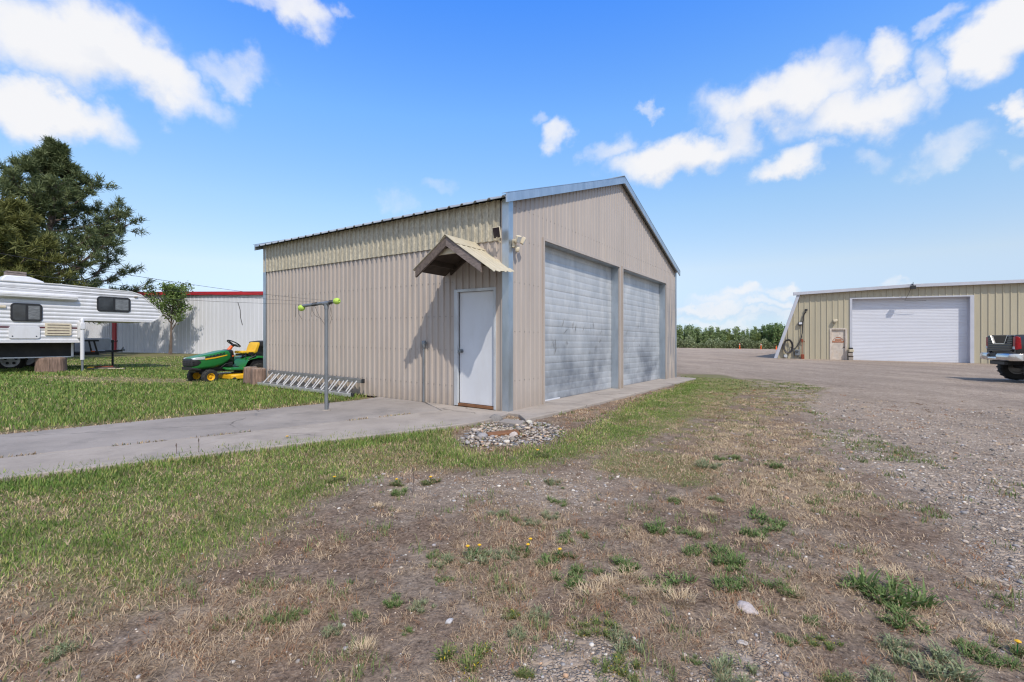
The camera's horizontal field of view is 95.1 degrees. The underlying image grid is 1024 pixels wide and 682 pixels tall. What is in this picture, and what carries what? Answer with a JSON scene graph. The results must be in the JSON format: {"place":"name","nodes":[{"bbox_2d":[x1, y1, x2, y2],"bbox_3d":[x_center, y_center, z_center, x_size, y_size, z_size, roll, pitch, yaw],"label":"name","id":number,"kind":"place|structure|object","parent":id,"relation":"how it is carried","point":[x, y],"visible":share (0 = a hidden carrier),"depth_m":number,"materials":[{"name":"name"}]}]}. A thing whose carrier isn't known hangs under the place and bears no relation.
{"place":"outdoors","nodes":[
{"label":"outdoors","id":0,"kind":"place"},
{"bbox_2d":[0,356,376,430],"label":"lawn grass","id":1,"kind":"structure","parent":0,"point":[11,376],"depth_m":9.52,"materials":[{"name":"plant"}]},
{"bbox_2d":[0,376,831,636],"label":"front grass","id":2,"kind":"structure","parent":0,"point":[357,444],"depth_m":3.93,"materials":[{"name":"plant"}]},
{"bbox_2d":[0,348,1023,681],"bbox_3d":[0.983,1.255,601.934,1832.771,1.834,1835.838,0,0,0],"label":"ground","id":3,"kind":"structure","parent":0,"point":[942,386],"depth_m":2.90,"materials":[{"name":"soil"}]},
{"bbox_2d":[0,194,86,286],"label":"pine tree","id":4,"kind":"object","parent":3,"relation":"on","point":[20,237],"visible":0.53,"depth_m":21.81,"materials":[{"name":"green plant"}]},
{"bbox_2d":[34,357,66,372],"bbox_3d":[-15.024,0.815,15.237,0.809,0.536,0.780,0,0,24],"label":"stump","id":5,"kind":"object","parent":3,"relation":"on","point":[52,364],"visible":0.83,"depth_m":15.00,"materials":[{"name":"wood"}]},
{"bbox_2d":[36,637,81,666],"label":"weed clump","id":6,"kind":"object","parent":3,"relation":"on","point":[64,647],"visible":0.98,"depth_m":1.85,"materials":[{"name":"green plant"}]},
{"bbox_2d":[0,338,124,368],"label":"utility trailer","id":7,"kind":"object","parent":3,"relation":"on","point":[96,346],"visible":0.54,"depth_m":17.50,"materials":[{"name":"black metal"}]},
{"bbox_2d":[0,135,155,324],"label":"pine tree","id":8,"kind":"object","parent":3,"relation":"on","point":[51,189],"visible":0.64,"depth_m":25.81,"materials":[{"name":"green plant"}]},
{"bbox_2d":[0,275,161,370],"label":"truck camper","id":9,"kind":"object","parent":3,"relation":"on","point":[41,322],"visible":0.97,"depth_m":15.00,"materials":[{"name":"white metal"}]},
{"bbox_2d":[10,303,42,321],"bbox_3d":[-14.944,-0.846,14.425,0.063,0.556,0.696,0,0,33],"label":"window","id":10,"kind":"structure","parent":9,"relation":"in","point":[26,312],"depth_m":14.40,"materials":[{"name":"black glass"}]},
{"bbox_2d":[97,296,130,311],"bbox_3d":[-13.770,-1.227,16.210,0.063,0.512,0.923,0,0,33],"label":"window","id":11,"kind":"structure","parent":9,"relation":"in","point":[106,304],"depth_m":16.17,"materials":[{"name":"black glass"}]},
{"bbox_2d":[142,281,194,353],"bbox_3d":[-21.913,-1.495,30.664,2.910,4.938,3.240,0,0,0],"label":"tree","id":12,"kind":"object","parent":3,"relation":"on","point":[171,297],"visible":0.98,"depth_m":30.37,"materials":[{"name":"green plant"}]},
{"bbox_2d":[84,291,262,353],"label":"warehouse","id":13,"kind":"structure","parent":3,"relation":"on","point":[207,324],"depth_m":32.35,"materials":[{"name":"grey"}]},
{"bbox_2d":[0,397,440,457],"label":"walk","id":14,"kind":"structure","parent":3,"relation":"on","point":[73,438],"depth_m":6.31,"materials":[{"name":"concrete"}]},
{"bbox_2d":[0,403,410,457],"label":"joint debris","id":15,"kind":"object","parent":14,"relation":"on","point":[24,431],"visible":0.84,"depth_m":6.22,"materials":[{"name":"soil"}]},
{"bbox_2d":[295,298,340,410],"bbox_3d":[-3.287,0.240,7.907,0.996,1.868,0.146,0,0,26],"label":"clothesline post","id":16,"kind":"object","parent":14,"relation":"on","point":[325,304],"visible":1,"depth_m":7.80,"materials":[{"name":"metal"}]},
{"bbox_2d":[1,271,306,301],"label":"clothesline wire","id":17,"kind":"object","parent":16,"relation":"attached to","point":[132,286],"visible":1,"depth_m":3.91,"materials":[{"name":"metal"}]},
{"bbox_2d":[0,253,325,300],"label":"clothesline wire","id":18,"kind":"object","parent":16,"relation":"attached to","point":[138,276],"visible":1,"depth_m":3.56,"materials":[{"name":"metal"}]},
{"bbox_2d":[182,340,262,381],"bbox_3d":[-7.988,0.591,13.537,1.112,1.200,2.568,0,0,31],"label":"lawn tractor","id":19,"kind":"object","parent":3,"relation":"on","point":[205,367],"visible":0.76,"depth_m":13.04,"materials":[{"name":"green plastic"}]},
{"bbox_2d":[243,366,257,384],"bbox_3d":[-6.849,0.941,12.251,0.345,0.490,0.351,0,0,18],"label":"stump","id":20,"kind":"object","parent":3,"relation":"on","point":[246,375],"visible":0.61,"depth_m":12.09,"materials":[{"name":"brown wood"}]},
{"bbox_2d":[0,402,507,480],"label":"walk","id":21,"kind":"structure","parent":3,"relation":"on","point":[458,416],"depth_m":5.41,"materials":[{"name":"concrete"}]},
{"bbox_2d":[250,368,265,385],"bbox_3d":[-6.482,0.953,11.950,0.346,0.480,0.342,0,0,32],"label":"stump","id":22,"kind":"object","parent":3,"relation":"on","point":[257,375],"visible":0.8,"depth_m":11.82,"materials":[{"name":"brown wood"}]},
{"bbox_2d":[287,607,309,620],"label":"weed clump","id":23,"kind":"object","parent":3,"relation":"on","point":[297,613],"visible":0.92,"depth_m":2.11,"materials":[{"name":"green plant"}]},
{"bbox_2d":[257,370,364,396],"bbox_3d":[-4.723,0.970,10.783,3.800,0.414,0.336,0,0,35],"label":"ladder","id":24,"kind":"object","parent":3,"relation":"on","point":[337,392],"visible":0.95,"depth_m":10.67,"materials":[{"name":"metal"}]},
{"bbox_2d":[320,622,345,638],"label":"weed clump","id":25,"kind":"object","parent":3,"relation":"on","point":[328,632],"visible":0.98,"depth_m":1.99,"materials":[{"name":"green plant"}]},
{"bbox_2d":[344,631,380,660],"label":"straw tuft","id":26,"kind":"object","parent":3,"relation":"on","point":[357,643],"visible":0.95,"depth_m":1.90,"materials":[{"name":"plant"}]},
{"bbox_2d":[382,592,404,607],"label":"weed clump","id":27,"kind":"object","parent":3,"relation":"on","point":[390,604],"visible":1,"depth_m":2.21,"materials":[{"name":"green plant"}]},
{"bbox_2d":[408,596,436,613],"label":"weed clump","id":28,"kind":"object","parent":3,"relation":"on","point":[425,602],"visible":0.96,"depth_m":2.19,"materials":[{"name":"green plant"}]},
{"bbox_2d":[421,476,441,485],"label":"dandelion","id":29,"kind":"object","parent":3,"relation":"on","point":[426,482],"visible":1,"depth_m":4.07,"materials":[{"name":"green plant"}]},
{"bbox_2d":[431,551,466,569],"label":"weed clump","id":30,"kind":"object","parent":3,"relation":"on","point":[446,558],"visible":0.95,"depth_m":2.61,"materials":[{"name":"green plant"}]},
{"bbox_2d":[431,636,497,681],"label":"weed clump","id":31,"kind":"object","parent":3,"relation":"on","point":[477,651],"visible":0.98,"depth_m":1.82,"materials":[{"name":"green plant"}]},
{"bbox_2d":[253,175,679,411],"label":"garage building","id":32,"kind":"structure","parent":3,"relation":"on","point":[576,294],"depth_m":9.80,"materials":[{"name":"beige"}]},
{"bbox_2d":[422,341,426,401],"bbox_3d":[-1.679,0.596,8.947,0.095,1.166,0.078,0,0,35],"label":"conduit pipe","id":33,"kind":"object","parent":32,"relation":"attached to","point":[424,343],"visible":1,"depth_m":8.93,"materials":[{"name":"metal"}]},
{"bbox_2d":[458,290,493,409],"bbox_3d":[-0.634,0.165,8.294,0.815,2.064,0.122,0,0,35],"label":"door","id":34,"kind":"structure","parent":32,"relation":"in","point":[476,350],"depth_m":8.31,"materials":[{"name":"white paint"}]},
{"bbox_2d":[492,226,500,242],"bbox_3d":[-0.232,-1.764,7.870,0.155,0.246,0.144,0,0,35],"label":"solar panel","id":35,"kind":"object","parent":32,"relation":"attached to","point":[496,232],"visible":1,"depth_m":7.83,"materials":[{"name":"black plastic"}]},
{"bbox_2d":[512,235,525,251],"bbox_3d":[0.120,-1.621,7.931,0.189,0.264,0.266,0,0,35],"label":"security light","id":36,"kind":"object","parent":32,"relation":"attached to","point":[516,240],"visible":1,"depth_m":7.90,"materials":[{"name":"beige plastic"}]},
{"bbox_2d":[545,246,610,400],"bbox_3d":[1.501,-0.335,10.484,0.033,3.137,3.681,0,0,35],"label":"garage door","id":37,"kind":"structure","parent":32,"relation":"in","point":[577,289],"depth_m":10.37,"materials":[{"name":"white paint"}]},
{"bbox_2d":[623,272,658,385],"bbox_3d":[3.750,-0.305,13.739,0.018,3.138,3.692,0,0,35],"label":"garage door","id":38,"kind":"structure","parent":32,"relation":"in","point":[640,296],"depth_m":13.79,"materials":[{"name":"metal"}]},
{"bbox_2d":[466,544,488,558],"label":"dandelion","id":39,"kind":"object","parent":3,"relation":"on","point":[473,552],"visible":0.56,"depth_m":2.71,"materials":[{"name":"green plant"}]},
{"bbox_2d":[459,546,497,565],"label":"weed clump","id":40,"kind":"object","parent":3,"relation":"on","point":[479,559],"visible":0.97,"depth_m":2.66,"materials":[{"name":"green plant"}]},
{"bbox_2d":[486,429,519,435],"bbox_3d":[-0.119,1.249,6.209,0.420,0.060,0.150,-3,5,-14],"label":"brick","id":41,"kind":"object","parent":3,"relation":"on","point":[503,433],"visible":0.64,"depth_m":6.18,"materials":[{"name":"orange brick"}]},
{"bbox_2d":[490,548,520,565],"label":"weed clump","id":42,"kind":"object","parent":3,"relation":"on","point":[512,554],"visible":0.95,"depth_m":2.68,"materials":[{"name":"green plant"}]},
{"bbox_2d":[500,605,522,621],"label":"weed clump","id":43,"kind":"object","parent":3,"relation":"on","point":[513,613],"visible":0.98,"depth_m":2.11,"materials":[{"name":"green plant"}]},
{"bbox_2d":[499,419,524,425],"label":"paving slab","id":44,"kind":"structure","parent":3,"relation":"on","point":[509,421],"depth_m":7.05,"materials":[{"name":"concrete"}]},
{"bbox_2d":[2,379,1023,681],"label":"sparse weeds","id":45,"kind":"object","parent":3,"relation":"on","point":[276,625],"visible":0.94,"depth_m":2.57,"materials":[{"name":"green plant"}]},
{"bbox_2d":[509,537,534,557],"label":"dandelion","id":46,"kind":"object","parent":3,"relation":"on","point":[519,548],"visible":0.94,"depth_m":2.76,"materials":[{"name":"green plant"}]},
{"bbox_2d":[504,621,542,643],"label":"weed clump","id":47,"kind":"object","parent":3,"relation":"on","point":[513,632],"visible":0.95,"depth_m":1.97,"materials":[{"name":"green plant"}]},
{"bbox_2d":[511,664,536,679],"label":"weed clump","id":48,"kind":"object","parent":3,"relation":"on","point":[525,674],"visible":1,"depth_m":1.74,"materials":[{"name":"green plant"}]},
{"bbox_2d":[517,516,545,526],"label":"weed clump","id":49,"kind":"object","parent":3,"relation":"on","point":[531,522],"visible":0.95,"depth_m":3.17,"materials":[{"name":"green plant"}]},
{"bbox_2d":[520,604,552,623],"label":"weed clump","id":50,"kind":"object","parent":3,"relation":"on","point":[539,615],"visible":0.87,"depth_m":2.10,"materials":[{"name":"green plant"}]},
{"bbox_2d":[534,553,559,568],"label":"weed clump","id":51,"kind":"object","parent":3,"relation":"on","point":[545,558],"visible":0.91,"depth_m":2.62,"materials":[{"name":"green plant"}]},
{"bbox_2d":[548,548,578,560],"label":"dandelion","id":52,"kind":"object","parent":3,"relation":"on","point":[559,554],"visible":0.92,"depth_m":2.71,"materials":[{"name":"green plant"}]},
{"bbox_2d":[555,528,573,545],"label":"weed clump","id":53,"kind":"object","parent":3,"relation":"on","point":[563,535],"visible":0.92,"depth_m":2.95,"materials":[{"name":"green plant"}]},
{"bbox_2d":[551,566,588,589],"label":"weed clump","id":54,"kind":"object","parent":3,"relation":"on","point":[576,578],"visible":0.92,"depth_m":2.43,"materials":[{"name":"green plant"}]},
{"bbox_2d":[568,561,584,576],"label":"weed clump","id":55,"kind":"object","parent":3,"relation":"on","point":[575,566],"visible":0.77,"depth_m":2.54,"materials":[{"name":"green plant"}]},
{"bbox_2d":[566,614,593,636],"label":"weed clump","id":56,"kind":"object","parent":3,"relation":"on","point":[587,633],"visible":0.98,"depth_m":2.03,"materials":[{"name":"green plant"}]},
{"bbox_2d":[568,576,614,603],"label":"straw tuft","id":57,"kind":"object","parent":3,"relation":"on","point":[581,590],"visible":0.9,"depth_m":2.32,"materials":[{"name":"plant"}]},
{"bbox_2d":[500,377,695,423],"bbox_3d":[2.856,1.328,11.760,1.000,0.255,10.625,0,0,35],"label":"apron","id":58,"kind":"object","parent":3,"relation":"on","point":[549,408],"visible":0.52,"depth_m":9.67,"materials":[{"name":"concrete"}]},
{"bbox_2d":[589,609,618,638],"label":"weed clump","id":59,"kind":"object","parent":3,"relation":"on","point":[607,623],"visible":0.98,"depth_m":2.05,"materials":[{"name":"green plant"}]},
{"bbox_2d":[589,569,626,591],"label":"straw tuft","id":60,"kind":"object","parent":3,"relation":"on","point":[605,578],"visible":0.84,"depth_m":2.42,"materials":[{"name":"plant"}]},
{"bbox_2d":[589,651,628,676],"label":"weed clump","id":61,"kind":"object","parent":3,"relation":"on","point":[618,659],"visible":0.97,"depth_m":1.81,"materials":[{"name":"green plant"}]},
{"bbox_2d":[598,656,644,681],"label":"weed clump","id":62,"kind":"object","parent":3,"relation":"on","point":[635,664],"visible":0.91,"depth_m":1.77,"materials":[{"name":"green plant"}]},
{"bbox_2d":[602,623,648,659],"bbox_3d":[0.462,1.243,1.951,0.176,0.048,0.225,0,0,-6],"label":"weed clump","id":63,"kind":"object","parent":3,"relation":"on","point":[616,635],"visible":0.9,"depth_m":1.93,"materials":[{"name":"green plant"}]},
{"bbox_2d":[609,552,641,574],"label":"weed clump","id":64,"kind":"object","parent":3,"relation":"on","point":[623,561],"visible":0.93,"depth_m":2.59,"materials":[{"name":"green plant"}]},
{"bbox_2d":[607,563,649,582],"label":"straw tuft","id":65,"kind":"object","parent":3,"relation":"on","point":[633,574],"visible":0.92,"depth_m":2.50,"materials":[{"name":"plant"}]},
{"bbox_2d":[639,583,666,599],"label":"straw tuft","id":66,"kind":"object","parent":3,"relation":"on","point":[658,586],"visible":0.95,"depth_m":2.34,"materials":[{"name":"plant"}]},
{"bbox_2d":[640,517,675,535],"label":"weed clump","id":67,"kind":"object","parent":3,"relation":"on","point":[651,529],"visible":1,"depth_m":3.08,"materials":[{"name":"green plant"}]},
{"bbox_2d":[638,567,699,593],"bbox_3d":[0.810,1.247,2.433,0.379,0.057,0.259,0,0,3],"label":"weed clump","id":68,"kind":"object","parent":3,"relation":"on","point":[687,579],"visible":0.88,"depth_m":2.46,"materials":[{"name":"green plant"}]},
{"bbox_2d":[661,584,704,608],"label":"straw tuft","id":69,"kind":"object","parent":3,"relation":"on","point":[683,594],"visible":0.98,"depth_m":2.29,"materials":[{"name":"plant"}]},
{"bbox_2d":[672,524,704,539],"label":"weed clump","id":70,"kind":"object","parent":3,"relation":"on","point":[690,534],"visible":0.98,"depth_m":3.06,"materials":[{"name":"green plant"}]},
{"bbox_2d":[681,542,701,559],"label":"weed clump","id":71,"kind":"object","parent":3,"relation":"on","point":[688,549],"visible":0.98,"depth_m":2.79,"materials":[{"name":"green plant"}]},
{"bbox_2d":[697,327,713,342],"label":"sapling","id":72,"kind":"object","parent":3,"relation":"on","point":[705,337],"visible":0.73,"depth_m":109.64,"materials":[{"name":"green plant"}]},
{"bbox_2d":[695,457,722,469],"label":"weed clump","id":73,"kind":"object","parent":3,"relation":"on","point":[703,464],"visible":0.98,"depth_m":4.67,"materials":[{"name":"green plant"}]},
{"bbox_2d":[703,540,737,557],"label":"weed clump","id":74,"kind":"object","parent":3,"relation":"on","point":[715,550],"visible":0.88,"depth_m":2.79,"materials":[{"name":"green plant"}]},
{"bbox_2d":[677,335,778,348],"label":"undergrowth","id":75,"kind":"object","parent":3,"relation":"on","point":[744,342],"visible":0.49,"depth_m":104.71,"materials":[{"name":"green plant"}]},
{"bbox_2d":[706,549,750,573],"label":"weed clump","id":76,"kind":"object","parent":3,"relation":"on","point":[721,559],"visible":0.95,"depth_m":2.64,"materials":[{"name":"green plant"}]},
{"bbox_2d":[709,570,750,594],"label":"weed clump","id":77,"kind":"object","parent":3,"relation":"on","point":[728,582],"visible":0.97,"depth_m":2.42,"materials":[{"name":"green plant"}]},
{"bbox_2d":[704,649,760,681],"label":"weed clump","id":78,"kind":"object","parent":3,"relation":"on","point":[726,673],"visible":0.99,"depth_m":1.78,"materials":[{"name":"green plant"}]},
{"bbox_2d":[736,600,758,614],"bbox_3d":[1.113,1.266,2.210,0.083,0.042,0.101,0,0,-33],"label":"rock","id":79,"kind":"object","parent":3,"relation":"on","point":[745,605],"visible":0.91,"depth_m":2.19,"materials":[{"name":"stone"}]},
{"bbox_2d":[735,526,769,539],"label":"weed clump","id":80,"kind":"object","parent":3,"relation":"on","point":[754,533],"visible":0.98,"depth_m":3.05,"materials":[{"name":"green plant"}]},
{"bbox_2d":[744,503,792,535],"bbox_3d":[1.796,1.247,3.290,0.294,0.075,0.523,0,0,15],"label":"weed clump","id":81,"kind":"object","parent":3,"relation":"on","point":[763,517],"visible":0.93,"depth_m":3.27,"materials":[{"name":"green plant"}]},
{"bbox_2d":[765,322,784,347],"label":"sapling","id":82,"kind":"object","parent":3,"relation":"on","point":[768,334],"visible":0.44,"depth_m":106.56,"materials":[{"name":"green plant"}]},
{"bbox_2d":[770,322,782,348],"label":"sapling","id":83,"kind":"object","parent":3,"relation":"on","point":[776,329],"visible":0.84,"depth_m":104.54,"materials":[{"name":"green plant"}]},
{"bbox_2d":[759,576,802,599],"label":"weed clump","id":84,"kind":"object","parent":3,"relation":"on","point":[769,584],"visible":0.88,"depth_m":2.37,"materials":[{"name":"green plant"}]},
{"bbox_2d":[773,630,799,646],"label":"weed clump","id":85,"kind":"object","parent":3,"relation":"on","point":[783,637],"visible":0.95,"depth_m":1.98,"materials":[{"name":"green plant"}]},
{"bbox_2d":[779,582,813,598],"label":"straw tuft","id":86,"kind":"object","parent":3,"relation":"on","point":[798,592],"visible":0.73,"depth_m":2.35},
{"bbox_2d":[801,614,824,626],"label":"weed clump","id":87,"kind":"object","parent":3,"relation":"on","point":[815,619],"visible":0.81,"depth_m":2.11,"materials":[{"name":"green plant"}]},
{"bbox_2d":[800,632,848,652],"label":"weed clump","id":88,"kind":"object","parent":3,"relation":"on","point":[826,643],"visible":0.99,"depth_m":1.96,"materials":[{"name":"green plant"}]},
{"bbox_2d":[815,669,854,681],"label":"weed clump","id":89,"kind":"object","parent":3,"relation":"on","point":[836,678],"visible":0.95,"depth_m":1.75,"materials":[{"name":"green plant"}]},
{"bbox_2d":[831,571,887,600],"bbox_3d":[1.793,1.247,2.385,0.258,0.070,0.274,0,0,-9],"label":"weed clump","id":90,"kind":"object","parent":3,"relation":"on","point":[848,584],"visible":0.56,"depth_m":2.40,"materials":[{"name":"green plant"}]},
{"bbox_2d":[833,660,896,681],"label":"weed clump","id":91,"kind":"object","parent":3,"relation":"on","point":[875,678],"visible":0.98,"depth_m":1.76,"materials":[{"name":"green plant"}]},
{"bbox_2d":[872,560,923,583],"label":"straw tuft","id":92,"kind":"object","parent":3,"relation":"on","point":[885,568],"visible":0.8,"depth_m":2.55,"materials":[{"name":"plant"}]},
{"bbox_2d":[774,279,1023,363],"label":"tan building","id":93,"kind":"structure","parent":3,"relation":"on","point":[955,322],"depth_m":36.16,"materials":[{"name":"metal"}]},
{"bbox_2d":[832,330,844,359],"bbox_3d":[26.414,0.403,37.930,0.915,2.509,0.100,0,0,27],"label":"door","id":94,"kind":"structure","parent":93,"relation":"in","point":[838,336],"depth_m":37.93,"materials":[{"name":"beige plastic"}]},
{"bbox_2d":[852,297,967,362],"bbox_3d":[30.537,-0.747,36.240,7.080,5.083,0.020,0,0,27],"label":"roll up door","id":95,"kind":"structure","parent":93,"relation":"in","point":[898,329],"depth_m":36.10,"materials":[{"name":"metal"}]},
{"bbox_2d":[838,561,963,614],"bbox_3d":[1.879,1.218,2.316,0.392,0.126,0.402,0,0,-10],"label":"weed clump","id":96,"kind":"object","parent":3,"relation":"on","point":[912,598],"visible":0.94,"depth_m":2.28,"materials":[{"name":"green plant"}]},
{"bbox_2d":[873,596,943,636],"bbox_3d":[1.759,1.245,2.112,0.224,0.070,0.286,0,0,-9],"label":"weed clump","id":97,"kind":"object","parent":3,"relation":"on","point":[899,609],"visible":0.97,"depth_m":2.11,"materials":[{"name":"green plant"}]},
{"bbox_2d":[874,635,948,672],"bbox_3d":[1.599,1.254,1.890,0.222,0.057,0.190,0,0,8],"label":"weed clump","id":98,"kind":"object","parent":3,"relation":"on","point":[895,649],"visible":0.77,"depth_m":1.93,"materials":[{"name":"green plant"}]},
{"bbox_2d":[878,632,992,681],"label":"weed clump","id":99,"kind":"object","parent":3,"relation":"on","point":[961,671],"visible":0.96,"depth_m":1.80,"materials":[{"name":"green plant"}]},
{"bbox_2d":[961,638,989,661],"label":"weed clump","id":100,"kind":"object","parent":3,"relation":"on","point":[969,645],"visible":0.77,"depth_m":1.92,"materials":[{"name":"green plant"}]},
{"bbox_2d":[968,573,1003,589],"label":"straw tuft","id":101,"kind":"object","parent":3,"relation":"on","point":[989,581],"visible":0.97,"depth_m":2.46,"materials":[{"name":"plant"}]},
{"bbox_2d":[952,639,1021,669],"bbox_3d":[1.901,1.258,1.862,0.223,0.051,0.140,0,0,41],"label":"weed clump","id":102,"kind":"object","parent":3,"relation":"on","point":[1016,663],"visible":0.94,"depth_m":1.86,"materials":[{"name":"green plant"}]},
{"bbox_2d":[978,617,1023,636],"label":"straw tuft","id":103,"kind":"object","parent":3,"relation":"on","point":[992,624],"visible":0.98,"depth_m":2.06,"materials":[{"name":"plant"}]},
{"bbox_2d":[980,335,1023,379],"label":"pickup truck","id":104,"kind":"object","parent":3,"relation":"on","point":[1005,353],"visible":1,"depth_m":16.88,"materials":[{"name":"black paint"}]},
{"bbox_2d":[982,639,1023,658],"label":"dandelion","id":105,"kind":"object","parent":3,"relation":"on","point":[1016,650],"visible":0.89,"depth_m":1.92,"materials":[{"name":"green plant"}]},
{"bbox_2d":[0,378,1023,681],"bbox_3d":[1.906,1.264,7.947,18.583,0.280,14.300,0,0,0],"label":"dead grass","id":106,"kind":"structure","parent":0,"point":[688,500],"depth_m":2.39,"materials":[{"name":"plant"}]},
{"bbox_2d":[0,392,1023,681],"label":"gravel","id":107,"kind":"structure","parent":0,"point":[504,440],"depth_m":3.95,"materials":[{"name":"gravel"}]},
{"bbox_2d":[0,0,1023,334],"label":"sky","id":108,"kind":"structure","parent":0,"point":[775,149],"materials":[{"name":"blue"}]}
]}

